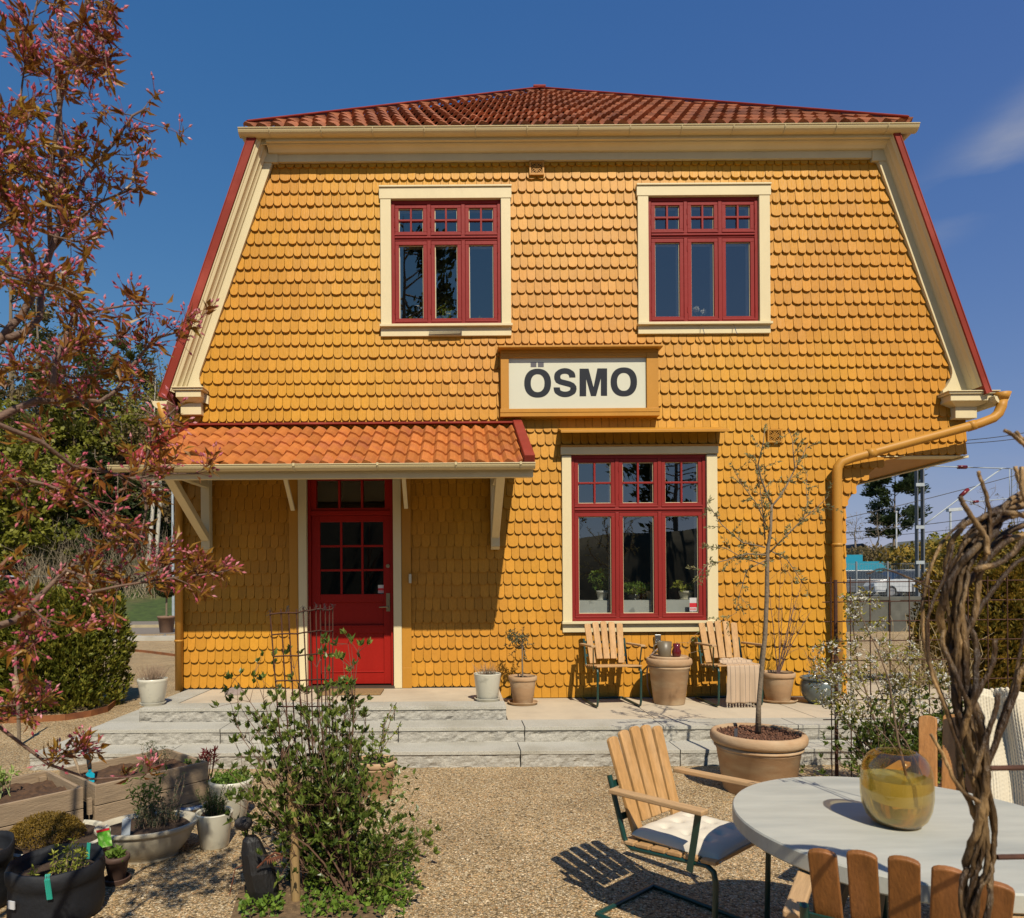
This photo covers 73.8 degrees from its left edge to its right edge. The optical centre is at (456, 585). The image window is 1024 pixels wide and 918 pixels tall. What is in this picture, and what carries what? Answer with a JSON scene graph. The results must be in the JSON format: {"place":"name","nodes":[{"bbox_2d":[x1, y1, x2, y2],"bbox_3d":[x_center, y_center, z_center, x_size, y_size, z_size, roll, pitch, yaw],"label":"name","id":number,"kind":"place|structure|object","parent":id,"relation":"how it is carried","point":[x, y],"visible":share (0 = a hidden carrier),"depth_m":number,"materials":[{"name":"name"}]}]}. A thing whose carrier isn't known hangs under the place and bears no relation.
{"place":"outdoors","nodes":[
{"label":"outdoors","id":0,"kind":"place"},
{"bbox_2d":[12,641,20,745],"bbox_3d":[-4.467,1.098,6.882,0.067,1.068,0.070,0,0,0],"label":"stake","id":1,"kind":"object","parent":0,"point":[17,707],"visible":0.69,"depth_m":6.88,"materials":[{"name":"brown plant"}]},
{"bbox_2d":[0,576,171,620],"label":"grass bank","id":2,"kind":"structure","parent":0,"point":[140,608],"depth_m":35.89,"materials":[{"name":"plant"}]},
{"bbox_2d":[0,437,64,580],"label":"deciduous tree","id":3,"kind":"object","parent":2,"relation":"on","point":[4,550],"visible":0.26,"depth_m":40.21,"materials":[{"name":"green plant"}]},
{"bbox_2d":[0,425,78,576],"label":"deciduous tree","id":4,"kind":"object","parent":2,"relation":"on","point":[27,460],"visible":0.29,"depth_m":40.45,"materials":[{"name":"green plant"}]},
{"bbox_2d":[0,453,116,568],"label":"deciduous tree","id":5,"kind":"object","parent":2,"relation":"on","point":[46,531],"visible":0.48,"depth_m":39.38,"materials":[{"name":"green plant"}]},
{"bbox_2d":[2,518,174,598],"bbox_3d":[-21.344,-1.889,39.598,13.079,5.517,5.820,0,0,0],"label":"bare brush","id":6,"kind":"object","parent":2,"relation":"on","point":[43,572],"visible":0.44,"depth_m":39.05,"materials":[{"name":"plant"}]},
{"bbox_2d":[69,472,174,585],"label":"spruce tree","id":7,"kind":"object","parent":2,"relation":"on","point":[108,497],"visible":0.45,"depth_m":40.24,"materials":[{"name":"green plant"}]},
{"bbox_2d":[124,358,170,587],"bbox_3d":[-18.025,-6.570,40.131,4.193,13.659,4.039,0,0,0],"label":"birch tree","id":8,"kind":"object","parent":2,"relation":"on","point":[153,482],"visible":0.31,"depth_m":39.91,"materials":[{"name":"green plant"}]},
{"bbox_2d":[140,350,173,555],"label":"birch tree","id":9,"kind":"object","parent":2,"relation":"on","point":[158,516],"visible":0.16,"depth_m":40.41,"materials":[{"name":"green plant"}]},
{"bbox_2d":[171,491,174,615],"bbox_3d":[-13.521,-2.268,32.832,0.796,7.725,0.136,0,0,31],"label":"lamp post","id":10,"kind":"object","parent":2,"relation":"on","point":[172,525],"visible":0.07,"depth_m":32.95,"materials":[{"name":"metal"}]},
{"bbox_2d":[0,519,174,576],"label":"wooded hill","id":11,"kind":"structure","parent":0,"point":[16,567],"depth_m":42.79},
{"bbox_2d":[0,349,59,505],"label":"deciduous tree","id":12,"kind":"object","parent":11,"relation":"on","point":[2,432],"visible":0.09,"depth_m":43.23,"materials":[{"name":"green plant"}]},
{"bbox_2d":[0,234,85,512],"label":"pine tree","id":13,"kind":"object","parent":11,"relation":"on","point":[12,299],"visible":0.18,"depth_m":51.95,"materials":[{"name":"green plant"}]},
{"bbox_2d":[0,280,91,469],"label":"budding tree","id":14,"kind":"object","parent":11,"relation":"on","point":[22,398],"visible":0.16,"depth_m":46.33,"materials":[{"name":"green plant"}]},
{"bbox_2d":[4,326,88,423],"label":"budding tree","id":15,"kind":"object","parent":11,"relation":"on","point":[43,332],"visible":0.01,"depth_m":52.13,"materials":[{"name":"green plant"}]},
{"bbox_2d":[14,333,129,470],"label":"pine tree","id":16,"kind":"object","parent":11,"relation":"on","point":[38,375],"visible":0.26,"depth_m":44.65,"materials":[{"name":"green plant"}]},
{"bbox_2d":[27,377,143,473],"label":"deciduous tree","id":17,"kind":"object","parent":11,"relation":"on","point":[102,395],"visible":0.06,"depth_m":48.02,"materials":[{"name":"green plant"}]},
{"bbox_2d":[37,395,144,518],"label":"deciduous tree","id":18,"kind":"object","parent":11,"relation":"on","point":[89,439],"visible":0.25,"depth_m":44.73,"materials":[{"name":"green plant"}]},
{"bbox_2d":[52,450,139,573],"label":"spruce tree","id":19,"kind":"object","parent":11,"relation":"on","point":[92,463],"visible":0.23,"depth_m":40.85,"materials":[{"name":"green plant"}]},
{"bbox_2d":[68,388,158,465],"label":"deciduous tree","id":20,"kind":"object","parent":11,"relation":"on","point":[120,399],"visible":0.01,"depth_m":49.77,"materials":[{"name":"green plant"}]},
{"bbox_2d":[64,413,174,519],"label":"budding tree","id":21,"kind":"object","parent":11,"relation":"on","point":[113,458],"visible":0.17,"depth_m":46.15,"materials":[{"name":"green plant"}]},
{"bbox_2d":[106,329,160,416],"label":"pine tree","id":22,"kind":"object","parent":11,"relation":"on","point":[129,353],"visible":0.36,"depth_m":57.24,"materials":[{"name":"green plant"}]},
{"bbox_2d":[92,479,174,571],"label":"spruce tree","id":23,"kind":"object","parent":11,"relation":"on","point":[167,530],"visible":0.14,"depth_m":42.32,"materials":[{"name":"green plant"}]},
{"bbox_2d":[113,391,174,507],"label":"deciduous tree","id":24,"kind":"object","parent":11,"relation":"on","point":[138,415],"visible":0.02,"depth_m":51.87,"materials":[{"name":"green plant"}]},
{"bbox_2d":[116,392,174,521],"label":"budding tree","id":25,"kind":"object","parent":11,"relation":"on","point":[150,393],"visible":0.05,"depth_m":51.03,"materials":[{"name":"green plant"}]},
{"bbox_2d":[117,418,174,528],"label":"budding tree","id":26,"kind":"object","parent":11,"relation":"on","point":[166,514],"visible":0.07,"depth_m":47.75,"materials":[{"name":"green plant"}]},
{"bbox_2d":[1,651,179,716],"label":"grey gravel yard","id":27,"kind":"structure","parent":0,"point":[138,660],"depth_m":12.13,"materials":[{"name":"gravel"}]},
{"bbox_2d":[0,580,25,713],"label":"thuja","id":28,"kind":"object","parent":27,"relation":"on","point":[3,583],"visible":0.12,"depth_m":8.50,"materials":[{"name":"green plant"}]},
{"bbox_2d":[0,582,78,716],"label":"thuja","id":29,"kind":"object","parent":27,"relation":"on","point":[3,661],"visible":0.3,"depth_m":8.45,"materials":[{"name":"green plant"}]},
{"bbox_2d":[19,581,110,713],"bbox_3d":[-5.128,0.829,8.900,1.104,1.792,1.058,0,0,0],"label":"thuja","id":30,"kind":"object","parent":27,"relation":"on","point":[61,594],"visible":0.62,"depth_m":8.68,"materials":[{"name":"green plant"}]},
{"bbox_2d":[61,581,138,707],"bbox_3d":[-4.928,0.820,9.310,1.048,1.802,0.998,0,0,0],"label":"thuja","id":31,"kind":"object","parent":27,"relation":"on","point":[117,661],"visible":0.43,"depth_m":9.18,"materials":[{"name":"green plant"}]},
{"bbox_2d":[109,621,174,633],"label":"road","id":32,"kind":"structure","parent":0,"point":[155,630],"depth_m":25.71,"materials":[{"name":"asphalt"}]},
{"bbox_2d":[153,576,174,632],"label":"ball topiary","id":33,"kind":"object","parent":32,"relation":"on","point":[166,623],"visible":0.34,"depth_m":23.72,"materials":[{"name":"plant"}]},
{"bbox_2d":[0,631,940,917],"bbox_3d":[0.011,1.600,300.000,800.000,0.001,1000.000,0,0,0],"label":"gravel ground","id":34,"kind":"structure","parent":0,"point":[502,797],"depth_m":4.00,"materials":[{"name":"gravel"}]},
{"bbox_2d":[0,830,14,907],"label":"fabric planter","id":35,"kind":"object","parent":34,"relation":"on","point":[7,844],"visible":0.77,"depth_m":3.42,"materials":[{"name":"fabric"}]},
{"bbox_2d":[0,764,82,839],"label":"planter box","id":36,"kind":"object","parent":34,"relation":"on","point":[23,796],"visible":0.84,"depth_m":4.09,"materials":[{"name":"brown wood"}]},
{"bbox_2d":[4,837,105,917],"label":"fabric planter","id":37,"kind":"object","parent":34,"relation":"on","point":[63,880],"visible":1,"depth_m":3.23,"materials":[{"name":"fabric"}]},
{"bbox_2d":[0,699,116,722],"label":"steel edging","id":38,"kind":"object","parent":34,"relation":"on","point":[76,715],"visible":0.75,"depth_m":8.22,"materials":[{"name":"metal"}]},
{"bbox_2d":[9,810,110,859],"bbox_3d":[-2.281,1.451,3.867,0.556,0.329,0.556,0,0,0],"label":"potted plant","id":39,"kind":"object","parent":34,"relation":"on","point":[79,830],"visible":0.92,"depth_m":3.81,"materials":[{"name":"plant"}]},
{"bbox_2d":[23,636,174,640],"bbox_3d":[-12.589,1.623,20.450,14.800,0.130,0.300,0,0,0],"label":"kerb stone","id":40,"kind":"object","parent":34,"relation":"on","point":[154,638],"depth_m":20.30,"materials":[{"name":"stone"}]},
{"bbox_2d":[96,828,130,886],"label":"potted plant","id":41,"kind":"object","parent":34,"relation":"on","point":[116,863],"visible":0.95,"depth_m":3.66,"materials":[{"name":"green plant"}]},
{"bbox_2d":[0,0,246,783],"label":"pink blossom tree","id":42,"kind":"object","parent":34,"relation":"on","point":[88,60],"visible":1,"depth_m":2.14,"materials":[{"name":"plant"}]},
{"bbox_2d":[60,740,207,821],"bbox_3d":[-2.207,1.366,4.623,0.601,0.493,0.774,0,0,41],"label":"planter box","id":43,"kind":"object","parent":34,"relation":"on","point":[104,800],"visible":0.62,"depth_m":4.54,"materials":[{"name":"brown wood"}]},
{"bbox_2d":[93,763,197,864],"bbox_3d":[-1.847,1.342,4.055,0.565,0.542,0.461,0,0,0],"label":"potted plant","id":44,"kind":"object","parent":34,"relation":"on","point":[144,835],"visible":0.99,"depth_m":4.01,"materials":[{"name":"grey plant"}]},
{"bbox_2d":[198,745,219,797],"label":"peony shoots","id":45,"kind":"object","parent":34,"relation":"on","point":[205,753],"visible":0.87,"depth_m":4.92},
{"bbox_2d":[195,779,233,850],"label":"potted plant","id":46,"kind":"object","parent":34,"relation":"on","point":[213,832],"visible":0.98,"depth_m":4.13,"materials":[{"name":"white plant"}]},
{"bbox_2d":[207,767,253,822],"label":"potted plant","id":47,"kind":"object","parent":34,"relation":"on","point":[216,781],"visible":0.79,"depth_m":4.61,"materials":[{"name":"green plant"}]},
{"bbox_2d":[231,875,397,917],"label":"bed soil","id":48,"kind":"structure","parent":34,"relation":"on","point":[292,909],"depth_m":3.36,"materials":[{"name":"soil"}]},
{"bbox_2d":[229,816,282,906],"bbox_3d":[-0.977,1.383,3.404,0.287,0.436,0.152,0,0,13],"label":"bird sculpture","id":49,"kind":"object","parent":48,"relation":"on","point":[259,874],"visible":0.95,"depth_m":3.38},
{"bbox_2d":[287,772,300,901],"bbox_3d":[-0.824,1.276,3.435,0.046,0.661,0.077,0,0,18],"label":"wooden stake","id":50,"kind":"object","parent":48,"relation":"on","point":[295,884],"visible":0.71,"depth_m":3.42,"materials":[{"name":"wood"}]},
{"bbox_2d":[266,602,333,888],"bbox_3d":[-0.799,0.851,3.918,0.198,1.510,0.830,0,0,13],"label":"rusty plant trellis","id":51,"kind":"object","parent":48,"relation":"on","point":[297,633],"visible":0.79,"depth_m":3.64,"materials":[{"name":"metal"}]},
{"bbox_2d":[236,842,414,917],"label":"ground cover","id":52,"kind":"object","parent":48,"relation":"on","point":[335,903],"visible":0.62,"depth_m":3.36,"materials":[{"name":"plant"}]},
{"bbox_2d":[209,628,441,906],"bbox_3d":[-0.726,0.948,3.609,1.311,1.464,0.962,0,0,0],"label":"central shrub","id":53,"kind":"object","parent":34,"relation":"on","point":[330,850],"visible":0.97,"depth_m":3.47,"materials":[{"name":"green plant"}]},
{"bbox_2d":[359,704,401,800],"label":"potted plant","id":54,"kind":"object","parent":34,"relation":"on","point":[376,766],"visible":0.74,"depth_m":5.07,"materials":[{"name":"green plant"}]},
{"bbox_2d":[29,680,972,769],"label":"granite steps","id":55,"kind":"structure","parent":34,"relation":"on","point":[449,727],"depth_m":6.34,"materials":[{"name":"stone"}]},
{"bbox_2d":[137,662,170,706],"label":"potted plant","id":56,"kind":"object","parent":55,"relation":"on","point":[152,687],"visible":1,"depth_m":6.77,"materials":[{"name":"beige ceramic"}]},
{"bbox_2d":[322,688,383,694],"bbox_3d":[-1.161,1.184,7.535,0.672,0.019,0.370,0,0,0],"label":"door mat","id":57,"kind":"object","parent":55,"relation":"on","point":[371,691],"depth_m":7.49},
{"bbox_2d":[472,660,500,701],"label":"potted plant","id":58,"kind":"object","parent":55,"relation":"on","point":[487,683],"visible":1,"depth_m":6.88,"materials":[{"name":"grey plant"}]},
{"bbox_2d":[504,627,537,705],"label":"potted plant","id":59,"kind":"object","parent":55,"relation":"on","point":[522,685],"visible":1,"depth_m":7.41,"materials":[{"name":"grey plant"}]},
{"bbox_2d":[580,621,644,707],"bbox_3d":[1.697,0.858,7.495,0.592,0.893,0.635,0,0,-5],"label":"garden chair","id":60,"kind":"object","parent":55,"relation":"on","point":[620,641],"visible":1,"depth_m":7.65,"materials":[{"name":"wood"}]},
{"bbox_2d":[646,654,691,705],"bbox_3d":[2.340,1.037,7.480,0.490,0.526,0.490,0,0,0],"label":"pot","id":61,"kind":"object","parent":55,"relation":"on","point":[669,678],"visible":0.91,"depth_m":7.31,"materials":[{"name":"ceramic"}]},
{"bbox_2d":[653,641,671,656],"bbox_3d":[2.261,0.700,7.413,0.180,0.165,0.155,0,0,-36],"label":"grey jug","id":62,"kind":"object","parent":61,"relation":"on","point":[664,648],"visible":0.99,"depth_m":7.36,"materials":[{"name":"ceramic"}]},
{"bbox_2d":[694,620,762,706],"bbox_3d":[2.990,0.849,7.495,0.592,0.893,0.635,0,0,-3],"label":"garden chair","id":63,"kind":"object","parent":55,"relation":"on","point":[704,641],"visible":0.79,"depth_m":7.66,"materials":[{"name":"wood"}]},
{"bbox_2d":[718,657,759,706],"bbox_3d":[3.032,1.042,7.336,0.376,0.495,0.368,0,0,0],"label":"striped throw","id":64,"kind":"object","parent":63,"relation":"on","point":[742,679],"visible":0.91,"depth_m":7.17,"materials":[{"name":"fabric"}]},
{"bbox_2d":[763,551,808,703],"bbox_3d":[3.636,0.432,7.502,0.553,1.716,0.506,0,0,0],"label":"potted plant","id":65,"kind":"object","parent":55,"relation":"on","point":[778,685],"visible":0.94,"depth_m":7.45,"materials":[{"name":"beige plant"}]},
{"bbox_2d":[794,642,844,704],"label":"potted plant","id":66,"kind":"object","parent":55,"relation":"on","point":[809,694],"visible":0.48,"depth_m":7.32,"materials":[{"name":"grey plant"}]},
{"bbox_2d":[107,84,1011,697],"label":"station house","id":67,"kind":"structure","parent":34,"relation":"on","point":[401,494],"depth_m":7.88,"materials":[{"name":"paint"}]},
{"bbox_2d":[311,515,390,683],"bbox_3d":[-1.231,0.170,7.926,0.924,1.968,0.108,0,0,0],"label":"door","id":68,"kind":"structure","parent":67,"relation":"in","point":[365,616],"depth_m":7.93,"materials":[{"name":"red paint"}]},
{"bbox_2d":[379,184,512,337],"bbox_3d":[-0.128,-3.745,7.905,1.535,1.748,0.191,0,0,0],"label":"window","id":69,"kind":"structure","parent":67,"relation":"in","point":[462,200],"depth_m":7.88,"materials":[{"name":"red paint"}]},
{"bbox_2d":[497,344,662,418],"bbox_3d":[1.410,-2.352,7.782,1.869,0.830,0.175,0,0,0],"label":"station sign","id":70,"kind":"object","parent":67,"relation":"attached to","point":[578,381],"visible":1,"depth_m":7.81,"materials":[{"name":"white wood"}]},
{"bbox_2d":[587,568,608,599],"bbox_3d":[1.737,-0.016,8.175,0.346,0.393,0.255,0,0,0],"label":"potted basil","id":71,"kind":"object","parent":67,"relation":"on","point":[601,579],"visible":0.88,"depth_m":8.13,"materials":[{"name":"plant"}]},
{"bbox_2d":[624,581,650,599],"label":"potted ivy","id":72,"kind":"object","parent":67,"relation":"on","point":[636,586],"visible":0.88,"depth_m":8.12,"materials":[{"name":"plant"}]},
{"bbox_2d":[560,444,720,631],"bbox_3d":[2.120,-0.542,7.905,1.825,2.164,0.191,0,0,0],"label":"window","id":73,"kind":"structure","parent":67,"relation":"in","point":[704,603],"depth_m":7.88,"materials":[{"name":"red paint"}]},
{"bbox_2d":[670,580,693,599],"bbox_3d":[2.751,0.047,8.186,0.398,0.252,0.264,0,0,0],"label":"potted pilea","id":74,"kind":"object","parent":67,"relation":"on","point":[686,592],"visible":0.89,"depth_m":8.12,"materials":[{"name":"green plant"}]},
{"bbox_2d":[636,182,772,334],"bbox_3d":[2.860,-3.763,7.899,1.555,1.758,0.205,0,0,0],"label":"window","id":75,"kind":"structure","parent":67,"relation":"in","point":[716,197],"depth_m":7.88,"materials":[{"name":"red paint"}]},
{"bbox_2d":[595,724,770,917],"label":"garden chair","id":76,"kind":"object","parent":34,"relation":"on","point":[645,783],"visible":0.69,"depth_m":3.23,"materials":[{"name":"wood"}]},
{"bbox_2d":[631,811,749,862],"bbox_3d":[1.111,1.140,3.115,0.440,0.076,0.440,0,0,-41],"label":"seat cushion","id":77,"kind":"object","parent":76,"relation":"on","point":[718,839],"visible":0.8,"depth_m":3.04,"materials":[{"name":"beige fabric"}]},
{"bbox_2d":[686,424,842,794],"bbox_3d":[2.304,0.171,5.250,1.172,2.826,0.700,0,0,0],"label":"potted plant","id":78,"kind":"object","parent":34,"relation":"on","point":[758,751],"visible":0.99,"depth_m":5.18,"materials":[{"name":"grey plant"}]},
{"bbox_2d":[732,776,1023,917],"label":"round table","id":79,"kind":"object","parent":34,"relation":"on","point":[793,821],"visible":0.72,"depth_m":2.41,"materials":[{"name":"concrete"}]},
{"bbox_2d":[861,752,932,828],"bbox_3d":[1.580,0.728,2.440,0.228,0.265,0.228,0,0,0],"label":"glass vase","id":80,"kind":"object","parent":79,"relation":"on","point":[895,798],"visible":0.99,"depth_m":2.37,"materials":[{"name":"yellow glass"}]},
{"bbox_2d":[836,602,922,775],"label":"blossom branches","id":81,"kind":"object","parent":80,"relation":"in","point":[879,708],"visible":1,"depth_m":2.59,"materials":[{"name":"brown plant"}]},
{"bbox_2d":[806,586,950,760],"bbox_3d":[3.094,0.721,4.977,1.117,1.442,0.599,0,0,0],"label":"white blossom shrub","id":82,"kind":"object","parent":34,"relation":"on","point":[897,682],"visible":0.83,"depth_m":4.96,"materials":[{"name":"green plant"}]},
{"bbox_2d":[799,679,965,786],"bbox_3d":[3.501,1.131,4.948,2.075,0.948,0.723,0,0,0],"label":"climbing shrub","id":83,"kind":"object","parent":34,"relation":"on","point":[874,754],"visible":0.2,"depth_m":4.83,"materials":[{"name":"green plant"}]},
{"bbox_2d":[846,596,925,631],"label":"platform wall","id":84,"kind":"structure","parent":34,"relation":"on","point":[899,610],"depth_m":22.00,"materials":[{"name":"concrete"}]},
{"bbox_2d":[783,848,1023,917],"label":"garden chair","id":85,"kind":"object","parent":34,"relation":"on","point":[820,880],"visible":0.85,"depth_m":1.80,"materials":[{"name":"brown wood"}]},
{"bbox_2d":[822,576,1023,776],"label":"rebar trellis","id":86,"kind":"object","parent":34,"relation":"on","point":[835,621],"visible":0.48,"depth_m":5.19,"materials":[{"name":"metal"}]},
{"bbox_2d":[882,714,977,917],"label":"garden chair","id":87,"kind":"object","parent":34,"relation":"on","point":[931,763],"visible":0.18,"depth_m":3.33,"materials":[{"name":"brown wood"}]},
{"bbox_2d":[978,687,1023,805],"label":"knitted blanket","id":88,"kind":"object","parent":87,"relation":"on","point":[1007,786],"visible":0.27,"depth_m":3.06,"materials":[{"name":"beige fabric"}]},
{"bbox_2d":[851,614,1010,688],"bbox_3d":[6.096,0.913,8.636,1.910,1.301,1.534,0,0,-10],"label":"bare shrub","id":89,"kind":"object","parent":34,"relation":"on","point":[919,670],"visible":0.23,"depth_m":8.54,"materials":[{"name":"plant"}]},
{"bbox_2d":[905,567,1000,669],"bbox_3d":[7.119,0.660,9.589,1.291,1.958,1.328,0,0,0],"label":"thuja","id":90,"kind":"object","parent":34,"relation":"on","point":[938,576],"visible":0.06,"depth_m":9.78,"materials":[{"name":"green plant"}]},
{"bbox_2d":[905,598,1022,691],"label":"thuja","id":91,"kind":"object","parent":34,"relation":"on","point":[936,642],"visible":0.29,"depth_m":8.59,"materials":[{"name":"green plant"}]},
{"bbox_2d":[945,522,1021,631],"bbox_3d":[7.732,0.394,9.690,1.262,2.587,1.319,0,0,0],"label":"thuja","id":92,"kind":"object","parent":34,"relation":"on","point":[980,555],"visible":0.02,"depth_m":9.55,"materials":[{"name":"green plant"}]},
{"bbox_2d":[944,562,1023,691],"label":"thuja","id":93,"kind":"object","parent":34,"relation":"on","point":[1000,590],"visible":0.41,"depth_m":8.40,"materials":[{"name":"green plant"}]},
{"bbox_2d":[985,532,1023,688],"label":"thuja","id":94,"kind":"object","parent":34,"relation":"on","point":[1014,558],"visible":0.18,"depth_m":8.66,"materials":[{"name":"green plant"}]},
{"bbox_2d":[0,0,1023,576],"label":"sky","id":95,"kind":"structure","parent":0,"point":[955,67],"materials":[{"name":"blue"}]},
{"bbox_2d":[846,563,912,596],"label":"parking ground","id":96,"kind":"structure","parent":0,"point":[876,594],"depth_m":43.23,"materials":[{"name":"asphalt"}]},
{"bbox_2d":[846,555,890,570],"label":"teal building","id":97,"kind":"structure","parent":96,"relation":"on","point":[861,563],"depth_m":52.00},
{"bbox_2d":[846,570,914,595],"bbox_3d":[22.097,-0.079,36.998,4.485,1.490,1.770,0,0,15],"label":"parked car","id":98,"kind":"object","parent":96,"relation":"on","point":[874,576],"visible":0.16,"depth_m":36.32,"materials":[{"name":"grey paint"}]},
{"bbox_2d":[846,542,920,569],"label":"scrub","id":99,"kind":"object","parent":96,"relation":"on","point":[867,555],"visible":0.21,"depth_m":57.00,"materials":[{"name":"plant"}]},
{"bbox_2d":[848,561,928,595],"bbox_3d":[16.335,-0.064,26.000,3.486,1.700,0.070,0,0,0],"label":"wire fence","id":100,"kind":"object","parent":96,"relation":"on","point":[885,586],"visible":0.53,"depth_m":26.00,"materials":[{"name":"metal"}]},
{"bbox_2d":[860,470,932,548],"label":"pine tree","id":101,"kind":"object","parent":96,"relation":"on","point":[905,485],"visible":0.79,"depth_m":69.30,"materials":[{"name":"green plant"}]},
{"bbox_2d":[863,570,940,596],"bbox_3d":[23.901,-0.084,36.499,4.485,1.475,1.770,0,0,-8],"label":"parked car","id":102,"kind":"object","parent":96,"relation":"on","point":[877,586],"visible":0.27,"depth_m":35.59,"materials":[{"name":"white paint"}]},
{"bbox_2d":[876,539,956,595],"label":"scrub","id":103,"kind":"object","parent":96,"relation":"on","point":[909,553],"visible":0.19,"depth_m":40.30,"materials":[{"name":"plant"}]},
{"bbox_2d":[914,465,1012,595],"bbox_3d":[18.708,-2.881,24.980,3.758,8.300,0.200,0,0,0],"label":"catenary mast","id":104,"kind":"object","parent":96,"relation":"on","point":[921,484],"visible":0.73,"depth_m":24.98,"materials":[{"name":"metal"}]},
{"bbox_2d":[913,531,1022,585],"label":"scrub","id":105,"kind":"object","parent":96,"relation":"on","point":[957,543],"visible":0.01,"depth_m":31.16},
{"bbox_2d":[866,429,1023,917],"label":"woven arch","id":106,"kind":"structure","parent":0,"point":[981,533],"depth_m":1.34,"materials":[{"name":"wood"}]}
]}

